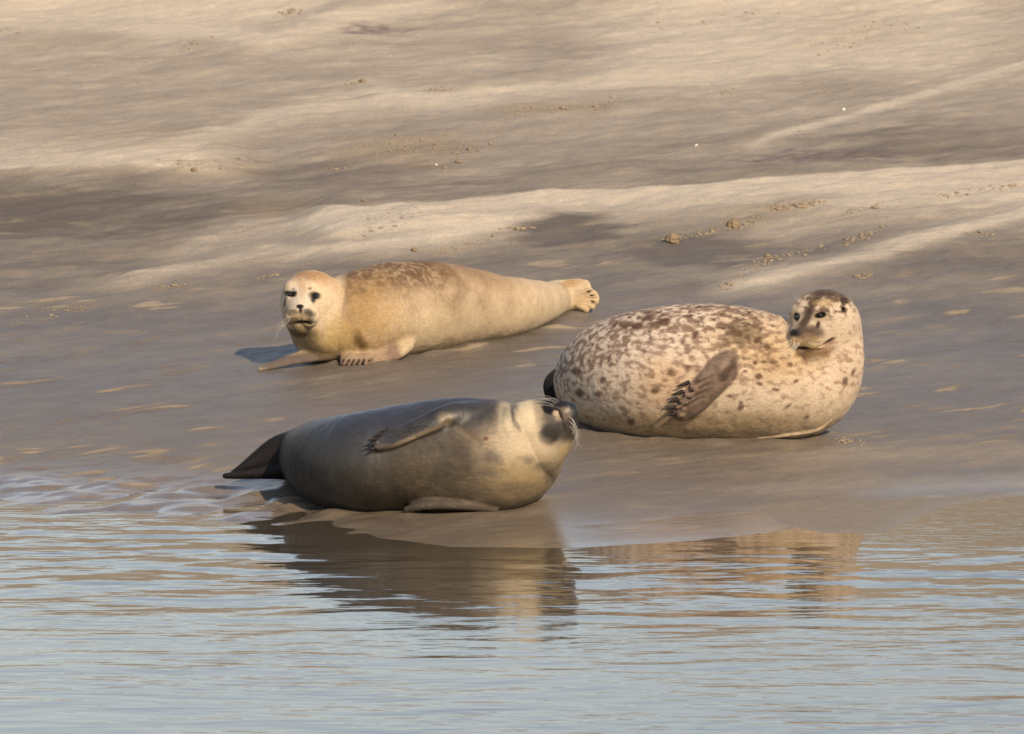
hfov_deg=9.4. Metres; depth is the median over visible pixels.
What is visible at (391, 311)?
seal
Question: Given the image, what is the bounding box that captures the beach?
[0,0,1023,547]
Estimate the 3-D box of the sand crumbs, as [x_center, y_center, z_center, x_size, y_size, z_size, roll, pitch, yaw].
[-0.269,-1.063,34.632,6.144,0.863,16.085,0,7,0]
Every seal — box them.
[223,394,581,512]
[258,260,598,370]
[543,289,863,438]
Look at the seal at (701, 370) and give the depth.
26.70 m
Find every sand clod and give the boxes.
[665,233,679,243]
[727,218,739,228]
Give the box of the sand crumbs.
[1,8,1023,447]
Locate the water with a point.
(129, 622)
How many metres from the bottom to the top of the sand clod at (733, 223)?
0.072 m
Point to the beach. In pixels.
(130, 382)
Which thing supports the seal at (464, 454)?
on the beach
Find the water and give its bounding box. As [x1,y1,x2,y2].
[0,490,1023,733]
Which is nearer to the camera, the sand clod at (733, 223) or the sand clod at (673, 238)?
the sand clod at (673, 238)

